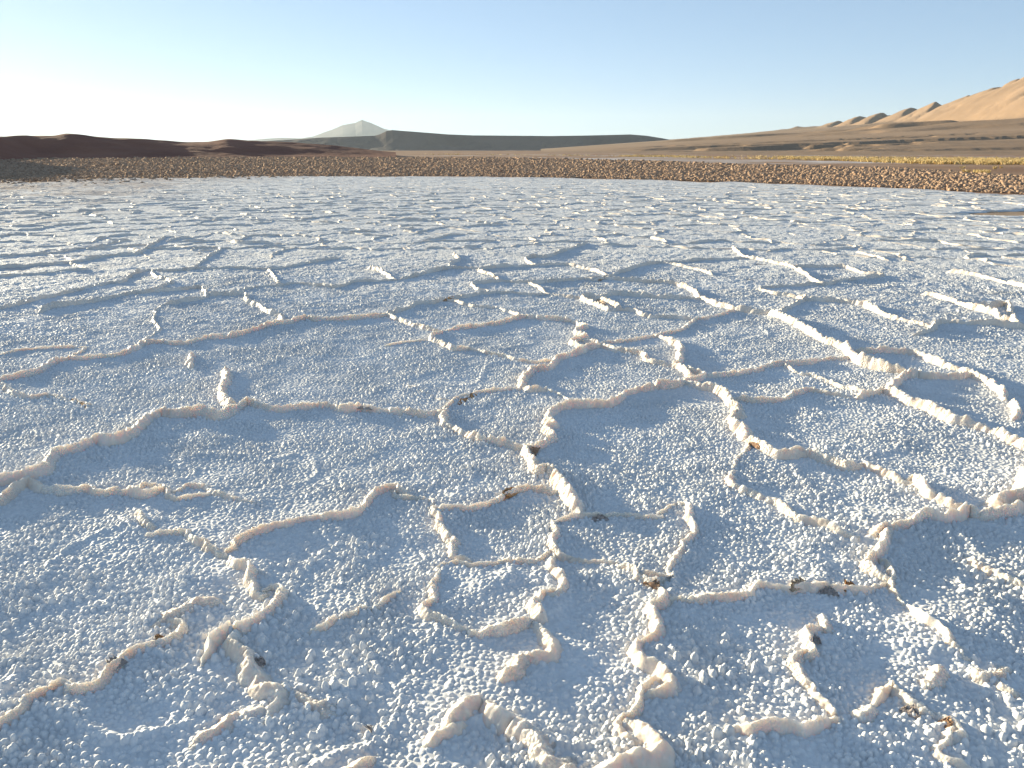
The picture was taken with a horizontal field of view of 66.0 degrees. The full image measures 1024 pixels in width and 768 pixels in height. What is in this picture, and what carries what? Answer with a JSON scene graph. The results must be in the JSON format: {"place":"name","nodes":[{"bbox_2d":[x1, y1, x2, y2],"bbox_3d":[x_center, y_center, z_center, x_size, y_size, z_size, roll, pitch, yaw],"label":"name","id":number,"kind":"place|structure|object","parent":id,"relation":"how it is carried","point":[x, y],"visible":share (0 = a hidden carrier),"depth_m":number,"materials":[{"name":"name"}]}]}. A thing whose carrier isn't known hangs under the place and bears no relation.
{"place":"outdoors","nodes":[
{"label":"outdoors","id":0,"kind":"place"},
{"bbox_2d":[134,509,156,531],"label":"salt ridge","id":1,"kind":"structure","parent":0,"point":[143,519],"depth_m":3.49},
{"bbox_2d":[150,596,225,627],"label":"salt ridge","id":2,"kind":"structure","parent":0,"point":[203,601],"depth_m":2.84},
{"bbox_2d":[0,133,395,159],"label":"hills","id":3,"kind":"structure","parent":0,"point":[66,145],"depth_m":179.66,"materials":[{"name":"soil"}]},
{"bbox_2d":[147,246,337,271],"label":"salt ridge","id":4,"kind":"structure","parent":0,"point":[195,266],"depth_m":11.29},
{"bbox_2d":[240,268,393,289],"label":"salt ridge","id":5,"kind":"structure","parent":0,"point":[280,284],"depth_m":9.73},
{"bbox_2d":[250,120,389,140],"bbox_3d":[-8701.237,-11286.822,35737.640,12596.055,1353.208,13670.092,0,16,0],"label":"mountain","id":6,"kind":"structure","parent":0,"point":[361,128],"depth_m":35350.66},
{"bbox_2d":[342,756,376,767],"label":"salt ridge","id":7,"kind":"structure","parent":0,"point":[367,762],"depth_m":2.11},
{"bbox_2d":[274,130,668,150],"bbox_3d":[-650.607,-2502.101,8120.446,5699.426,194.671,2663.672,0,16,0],"label":"mesa","id":8,"kind":"structure","parent":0,"point":[393,140],"depth_m":7466.87,"materials":[{"name":"stone"}]},
{"bbox_2d":[436,409,522,451],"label":"salt ridge","id":9,"kind":"structure","parent":0,"point":[443,416],"depth_m":4.47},
{"bbox_2d":[0,0,1023,141],"label":"sky","id":10,"kind":"structure","parent":0,"point":[169,70],"materials":[{"name":"blue"}]},
{"bbox_2d":[36,151,1023,194],"bbox_3d":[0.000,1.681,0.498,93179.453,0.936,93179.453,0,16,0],"label":"ground","id":11,"kind":"structure","parent":0,"point":[1015,169],"depth_m":151.66,"materials":[{"name":"brown soil"}]},
{"bbox_2d":[0,382,52,399],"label":"salt ridge","id":12,"kind":"structure","parent":11,"relation":"on","point":[4,387],"depth_m":5.30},
{"bbox_2d":[0,345,87,356],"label":"salt ridge","id":13,"kind":"structure","parent":11,"relation":"on","point":[54,347],"depth_m":6.58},
{"bbox_2d":[0,262,87,276],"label":"salt ridge","id":14,"kind":"structure","parent":11,"relation":"on","point":[46,272],"depth_m":10.66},
{"bbox_2d":[0,244,147,255],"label":"salt ridge","id":15,"kind":"structure","parent":11,"relation":"on","point":[55,252],"depth_m":13.10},
{"bbox_2d":[0,476,163,505],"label":"salt ridge","id":16,"kind":"structure","parent":11,"relation":"on","point":[11,491],"depth_m":3.80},
{"bbox_2d":[0,236,165,268],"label":"salt ridge","id":17,"kind":"structure","parent":11,"relation":"on","point":[141,251],"depth_m":11.91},
{"bbox_2d":[0,268,174,309],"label":"salt ridge","id":18,"kind":"structure","parent":11,"relation":"on","point":[74,290],"depth_m":9.45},
{"bbox_2d":[0,616,188,730],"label":"salt ridge","id":19,"kind":"structure","parent":11,"relation":"on","point":[101,682],"depth_m":2.43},
{"bbox_2d":[0,403,240,486],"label":"salt ridge","id":20,"kind":"structure","parent":11,"relation":"on","point":[46,466],"depth_m":4.41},
{"bbox_2d":[37,285,208,313],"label":"salt ridge","id":21,"kind":"structure","parent":11,"relation":"on","point":[51,305],"depth_m":8.68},
{"bbox_2d":[137,481,210,501],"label":"salt ridge","id":22,"kind":"structure","parent":11,"relation":"on","point":[167,493],"depth_m":3.77,"materials":[{"name":"stone"}]},
{"bbox_2d":[145,527,227,558],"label":"salt ridge","id":23,"kind":"structure","parent":11,"relation":"on","point":[205,544],"depth_m":3.32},
{"bbox_2d":[0,312,384,381],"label":"salt ridge","id":24,"kind":"structure","parent":11,"relation":"on","point":[43,367],"depth_m":6.74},
{"bbox_2d":[171,482,260,505],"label":"salt ridge","id":25,"kind":"structure","parent":11,"relation":"on","point":[207,488],"depth_m":3.80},
{"bbox_2d":[188,704,264,750],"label":"salt ridge","id":26,"kind":"structure","parent":11,"relation":"on","point":[213,730],"depth_m":2.28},
{"bbox_2d":[217,365,235,405],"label":"salt ridge","id":27,"kind":"structure","parent":11,"relation":"on","point":[224,398],"depth_m":5.35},
{"bbox_2d":[199,583,288,668],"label":"salt ridge","id":28,"kind":"structure","parent":11,"relation":"on","point":[217,637],"depth_m":2.70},
{"bbox_2d":[208,289,285,319],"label":"salt ridge","id":29,"kind":"structure","parent":11,"relation":"on","point":[248,300],"depth_m":8.50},
{"bbox_2d":[226,555,274,601],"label":"salt ridge","id":30,"kind":"structure","parent":11,"relation":"on","point":[251,571],"depth_m":3.00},
{"bbox_2d":[221,628,291,725],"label":"salt ridge","id":31,"kind":"structure","parent":11,"relation":"on","point":[253,677],"depth_m":2.46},
{"bbox_2d":[224,482,411,553],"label":"salt ridge","id":32,"kind":"structure","parent":11,"relation":"on","point":[351,512],"depth_m":3.51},
{"bbox_2d":[289,686,346,719],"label":"salt ridge","id":33,"kind":"structure","parent":11,"relation":"on","point":[322,707],"depth_m":2.35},
{"bbox_2d":[237,396,449,417],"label":"salt ridge","id":34,"kind":"structure","parent":11,"relation":"on","point":[347,408],"depth_m":4.98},
{"bbox_2d":[301,590,401,635],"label":"salt ridge","id":35,"kind":"structure","parent":11,"relation":"on","point":[327,624],"depth_m":2.80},
{"bbox_2d":[381,313,438,331],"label":"salt ridge","id":36,"kind":"structure","parent":11,"relation":"on","point":[410,323],"depth_m":7.46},
{"bbox_2d":[390,489,434,509],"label":"salt ridge","id":37,"kind":"structure","parent":11,"relation":"on","point":[396,496],"depth_m":3.73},
{"bbox_2d":[367,265,477,280],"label":"salt ridge","id":38,"kind":"structure","parent":11,"relation":"on","point":[412,275],"depth_m":10.74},
{"bbox_2d":[420,721,467,748],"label":"salt ridge","id":39,"kind":"structure","parent":11,"relation":"on","point":[434,738],"depth_m":2.22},
{"bbox_2d":[417,567,476,631],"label":"salt ridge","id":40,"kind":"structure","parent":11,"relation":"on","point":[426,613],"depth_m":2.81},
{"bbox_2d":[431,509,472,562],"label":"salt ridge","id":41,"kind":"structure","parent":11,"relation":"on","point":[447,537],"depth_m":3.36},
{"bbox_2d":[440,692,484,726],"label":"salt ridge","id":42,"kind":"structure","parent":11,"relation":"on","point":[463,708],"depth_m":2.30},
{"bbox_2d":[387,290,546,314],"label":"salt ridge","id":43,"kind":"structure","parent":11,"relation":"on","point":[420,302],"depth_m":8.81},
{"bbox_2d":[433,559,504,569],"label":"salt ridge","id":44,"kind":"structure","parent":11,"relation":"on","point":[474,564],"depth_m":3.16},
{"bbox_2d":[442,386,520,408],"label":"salt ridge","id":45,"kind":"structure","parent":11,"relation":"on","point":[485,391],"depth_m":5.40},
{"bbox_2d":[429,483,557,512],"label":"salt ridge","id":46,"kind":"structure","parent":11,"relation":"on","point":[538,489],"depth_m":3.73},
{"bbox_2d":[428,314,571,351],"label":"salt ridge","id":47,"kind":"structure","parent":11,"relation":"on","point":[449,346],"depth_m":7.36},
{"bbox_2d":[469,347,551,363],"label":"salt ridge","id":48,"kind":"structure","parent":11,"relation":"on","point":[511,357],"depth_m":6.25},
{"bbox_2d":[0,177,1023,243],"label":"salt ridges","id":49,"kind":"object","parent":11,"relation":"on","point":[442,224],"visible":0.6,"depth_m":22.50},
{"bbox_2d":[0,176,1023,767],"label":"salt crust","id":50,"kind":"object","parent":11,"relation":"on","point":[90,584],"visible":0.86,"depth_m":3.97},
{"bbox_2d":[899,704,920,719],"bbox_3d":[1.176,0.961,2.318,0.036,0.024,0.057,-13,21,-36],"label":"crust flake","id":51,"kind":"object","parent":50,"relation":"on","point":[908,710],"visible":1,"depth_m":2.32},
{"bbox_2d":[0,156,1023,193],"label":"earth clods","id":52,"kind":"object","parent":11,"relation":"on","point":[26,170],"visible":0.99,"depth_m":63.00,"materials":[{"name":"soil"}]},
{"bbox_2d":[495,653,530,683],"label":"salt ridge","id":53,"kind":"structure","parent":11,"relation":"on","point":[515,668],"depth_m":2.48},
{"bbox_2d":[467,587,563,664],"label":"salt ridge","id":54,"kind":"structure","parent":11,"relation":"on","point":[549,642],"depth_m":2.70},
{"bbox_2d":[477,262,563,278],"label":"salt ridge","id":55,"kind":"structure","parent":11,"relation":"on","point":[500,265],"depth_m":11.24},
{"bbox_2d":[498,551,550,564],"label":"salt ridge","id":56,"kind":"structure","parent":11,"relation":"on","point":[529,561],"depth_m":3.18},
{"bbox_2d":[479,697,577,767],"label":"salt ridge","id":57,"kind":"structure","parent":11,"relation":"on","point":[507,723],"depth_m":2.20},
{"bbox_2d":[528,416,560,450],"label":"salt ridge","id":58,"kind":"structure","parent":11,"relation":"on","point":[550,425],"depth_m":4.53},
{"bbox_2d":[520,443,585,512],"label":"salt ridge","id":59,"kind":"structure","parent":11,"relation":"on","point":[567,493],"depth_m":3.85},
{"bbox_2d":[527,282,579,298],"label":"salt ridge","id":60,"kind":"structure","parent":11,"relation":"on","point":[543,290],"depth_m":9.03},
{"bbox_2d":[524,241,587,264],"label":"salt ridge","id":61,"kind":"structure","parent":11,"relation":"on","point":[526,260],"depth_m":12.24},
{"bbox_2d":[545,553,569,596],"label":"salt ridge","id":62,"kind":"structure","parent":11,"relation":"on","point":[559,574],"depth_m":3.03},
{"bbox_2d":[516,341,602,392],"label":"salt ridge","id":63,"kind":"structure","parent":11,"relation":"on","point":[524,378],"depth_m":5.92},
{"bbox_2d":[546,520,578,561],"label":"salt ridge","id":64,"kind":"structure","parent":11,"relation":"on","point":[552,546],"depth_m":3.29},
{"bbox_2d":[568,319,589,347],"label":"salt ridge","id":65,"kind":"structure","parent":11,"relation":"on","point":[579,334],"depth_m":7.00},
{"bbox_2d":[568,558,618,564],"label":"salt ridge","id":66,"kind":"structure","parent":11,"relation":"on","point":[596,561],"depth_m":3.18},
{"bbox_2d":[555,511,664,523],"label":"salt ridge","id":67,"kind":"structure","parent":11,"relation":"on","point":[579,515],"depth_m":3.56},
{"bbox_2d":[545,365,706,416],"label":"salt ridge","id":68,"kind":"structure","parent":11,"relation":"on","point":[618,399],"depth_m":5.20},
{"bbox_2d":[594,717,676,767],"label":"salt ridge","id":69,"kind":"structure","parent":11,"relation":"on","point":[658,751],"depth_m":2.10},
{"bbox_2d":[610,676,661,745],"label":"salt ridge","id":70,"kind":"structure","parent":11,"relation":"on","point":[637,708],"depth_m":2.31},
{"bbox_2d":[582,338,694,377],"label":"salt ridge","id":71,"kind":"structure","parent":11,"relation":"on","point":[685,370],"depth_m":6.24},
{"bbox_2d":[579,290,699,311],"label":"salt ridge","id":72,"kind":"structure","parent":11,"relation":"on","point":[590,298],"depth_m":8.77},
{"bbox_2d":[615,562,675,587],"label":"salt ridge","id":73,"kind":"structure","parent":11,"relation":"on","point":[649,576],"depth_m":3.03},
{"bbox_2d":[626,637,681,699],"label":"salt ridge","id":74,"kind":"structure","parent":11,"relation":"on","point":[670,686],"depth_m":2.48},
{"bbox_2d":[640,587,671,644],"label":"salt ridge","id":75,"kind":"structure","parent":11,"relation":"on","point":[657,626],"depth_m":2.76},
{"bbox_2d":[620,307,692,319],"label":"salt ridge","id":76,"kind":"structure","parent":11,"relation":"on","point":[646,314],"depth_m":7.82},
{"bbox_2d":[585,256,746,280],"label":"salt ridge","id":77,"kind":"structure","parent":11,"relation":"on","point":[630,268],"depth_m":11.44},
{"bbox_2d":[601,309,737,343],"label":"salt ridge","id":78,"kind":"structure","parent":11,"relation":"on","point":[667,332],"depth_m":7.18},
{"bbox_2d":[653,334,685,363],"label":"salt ridge","id":79,"kind":"structure","parent":11,"relation":"on","point":[680,348],"depth_m":6.55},
{"bbox_2d":[665,501,699,573],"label":"salt ridge","id":80,"kind":"structure","parent":11,"relation":"on","point":[692,525],"depth_m":3.36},
{"bbox_2d":[604,276,807,314],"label":"salt ridge","id":81,"kind":"structure","parent":11,"relation":"on","point":[725,305],"depth_m":8.64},
{"bbox_2d":[685,380,746,420],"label":"salt ridge","id":82,"kind":"structure","parent":11,"relation":"on","point":[723,393],"depth_m":5.28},
{"bbox_2d":[726,441,751,480],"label":"salt ridge","id":83,"kind":"structure","parent":11,"relation":"on","point":[747,446],"depth_m":4.25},
{"bbox_2d":[731,246,788,266],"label":"salt ridge","id":84,"kind":"structure","parent":11,"relation":"on","point":[735,249],"depth_m":11.94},
{"bbox_2d":[725,408,806,459],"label":"salt ridge","id":85,"kind":"structure","parent":11,"relation":"on","point":[743,431],"depth_m":4.36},
{"bbox_2d":[706,356,848,378],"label":"salt ridge","id":86,"kind":"structure","parent":11,"relation":"on","point":[779,363],"depth_m":6.04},
{"bbox_2d":[669,579,887,604],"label":"salt ridge","id":87,"kind":"structure","parent":11,"relation":"on","point":[815,586],"depth_m":2.94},
{"bbox_2d":[758,281,818,298],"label":"salt ridge","id":88,"kind":"structure","parent":11,"relation":"on","point":[791,295],"depth_m":9.51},
{"bbox_2d":[724,472,859,540],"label":"salt ridge","id":89,"kind":"structure","parent":11,"relation":"on","point":[785,508],"depth_m":3.59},
{"bbox_2d":[777,261,835,285],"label":"salt ridge","id":90,"kind":"structure","parent":11,"relation":"on","point":[810,277],"depth_m":10.13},
{"bbox_2d":[798,623,823,661],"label":"salt ridge","id":91,"kind":"structure","parent":11,"relation":"on","point":[806,633],"depth_m":2.62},
{"bbox_2d":[786,648,837,716],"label":"salt ridge","id":92,"kind":"structure","parent":11,"relation":"on","point":[795,661],"depth_m":2.43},
{"bbox_2d":[783,363,861,391],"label":"salt ridge","id":93,"kind":"structure","parent":11,"relation":"on","point":[830,381],"depth_m":5.61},
{"bbox_2d":[815,613,834,633],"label":"salt ridge","id":94,"kind":"structure","parent":11,"relation":"on","point":[823,621],"depth_m":2.73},
{"bbox_2d":[789,445,863,471],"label":"salt ridge","id":95,"kind":"structure","parent":11,"relation":"on","point":[816,454],"depth_m":4.17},
{"bbox_2d":[767,309,906,373],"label":"salt ridge","id":96,"kind":"structure","parent":11,"relation":"on","point":[864,360],"depth_m":6.39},
{"bbox_2d":[847,704,878,723],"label":"salt ridge","id":97,"kind":"structure","parent":11,"relation":"on","point":[869,712],"depth_m":2.29,"materials":[{"name":"stone"}]},
{"bbox_2d":[857,526,893,581],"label":"salt ridge","id":98,"kind":"structure","parent":11,"relation":"on","point":[866,565],"depth_m":3.16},
{"bbox_2d":[860,461,912,485],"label":"salt ridge","id":99,"kind":"structure","parent":11,"relation":"on","point":[879,470],"depth_m":3.99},
{"bbox_2d":[878,558,905,605],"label":"salt ridge","id":100,"kind":"structure","parent":11,"relation":"on","point":[891,573],"depth_m":3.02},
{"bbox_2d":[868,680,936,718],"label":"salt ridge","id":101,"kind":"structure","parent":11,"relation":"on","point":[880,694],"depth_m":2.38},
{"bbox_2d":[854,367,971,399],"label":"salt ridge","id":102,"kind":"structure","parent":11,"relation":"on","point":[905,374],"depth_m":5.71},
{"bbox_2d":[854,345,1008,400],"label":"salt ridge","id":103,"kind":"structure","parent":11,"relation":"on","point":[1000,390],"depth_m":6.07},
{"bbox_2d":[904,473,963,508],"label":"salt ridge","id":104,"kind":"structure","parent":11,"relation":"on","point":[922,485],"depth_m":3.74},
{"bbox_2d":[864,499,1023,537],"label":"salt ridge","id":105,"kind":"structure","parent":11,"relation":"on","point":[963,512],"depth_m":3.50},
{"bbox_2d":[931,710,969,746],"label":"salt ridge","id":106,"kind":"structure","parent":11,"relation":"on","point":[959,733],"depth_m":2.22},
{"bbox_2d":[930,724,973,767],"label":"salt ridge","id":107,"kind":"structure","parent":11,"relation":"on","point":[940,745],"depth_m":2.16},
{"bbox_2d":[883,385,1023,451],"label":"salt ridge","id":108,"kind":"structure","parent":11,"relation":"on","point":[946,416],"depth_m":4.79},
{"bbox_2d":[920,291,1009,319],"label":"salt ridge","id":109,"kind":"structure","parent":11,"relation":"on","point":[996,312],"depth_m":8.16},
{"bbox_2d":[946,269,1023,288],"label":"salt ridge","id":110,"kind":"structure","parent":11,"relation":"on","point":[1010,282],"depth_m":10.15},
{"bbox_2d":[968,211,1023,215],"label":"sand patch","id":111,"kind":"object","parent":11,"relation":"on","point":[1019,213],"visible":0.52,"depth_m":21.43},
{"bbox_2d":[979,300,1018,321],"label":"salt ridge","id":112,"kind":"structure","parent":11,"relation":"on","point":[1008,306],"depth_m":8.22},
{"bbox_2d":[979,466,1023,507],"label":"salt ridge","id":113,"kind":"structure","parent":11,"relation":"on","point":[1014,493],"depth_m":3.67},
{"bbox_2d":[470,275,600,290],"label":"salt ridge","id":114,"kind":"structure","parent":0,"point":[486,281],"depth_m":9.83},
{"bbox_2d":[430,153,1023,164],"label":"straw grass","id":115,"kind":"structure","parent":0,"point":[964,160],"depth_m":131.05,"materials":[{"name":"plant"}]},
{"bbox_2d":[723,715,840,737],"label":"salt ridge","id":116,"kind":"structure","parent":0,"point":[817,725],"depth_m":2.23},
{"bbox_2d":[541,77,1023,155],"bbox_3d":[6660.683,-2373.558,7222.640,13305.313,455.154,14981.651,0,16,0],"label":"mountain","id":117,"kind":"structure","parent":0,"point":[989,121],"depth_m":1375.95,"materials":[{"name":"sand"}]},
{"bbox_2d":[733,386,850,403],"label":"salt ridge","id":118,"kind":"structure","parent":0,"point":[761,399],"depth_m":5.22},
{"bbox_2d":[794,263,884,282],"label":"salt ridge","id":119,"kind":"structure","parent":0,"point":[874,274],"depth_m":10.75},
{"bbox_2d":[805,296,929,326],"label":"salt ridge","id":120,"kind":"structure","parent":0,"point":[867,304],"depth_m":8.23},
{"bbox_2d":[918,664,949,690],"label":"salt ridge","id":121,"kind":"structure","parent":0,"point":[938,675],"depth_m":2.45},
{"bbox_2d":[904,604,973,661],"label":"salt ridge","id":122,"kind":"structure","parent":0,"point":[926,618],"depth_m":2.71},
{"bbox_2d":[913,318,1023,336],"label":"salt ridge","id":123,"kind":"structure","parent":0,"point":[1006,324],"depth_m":7.36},
{"bbox_2d":[963,555,1023,587],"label":"salt ridge","id":124,"kind":"structure","parent":0,"point":[989,571],"depth_m":3.07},
{"bbox_2d":[967,666,1021,697],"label":"salt ridge","id":125,"kind":"structure","parent":0,"point":[980,676],"depth_m":2.46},
{"bbox_2d":[1008,398,1023,421],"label":"salt ridge","id":126,"kind":"structure","parent":0,"point":[1016,412],"depth_m":4.92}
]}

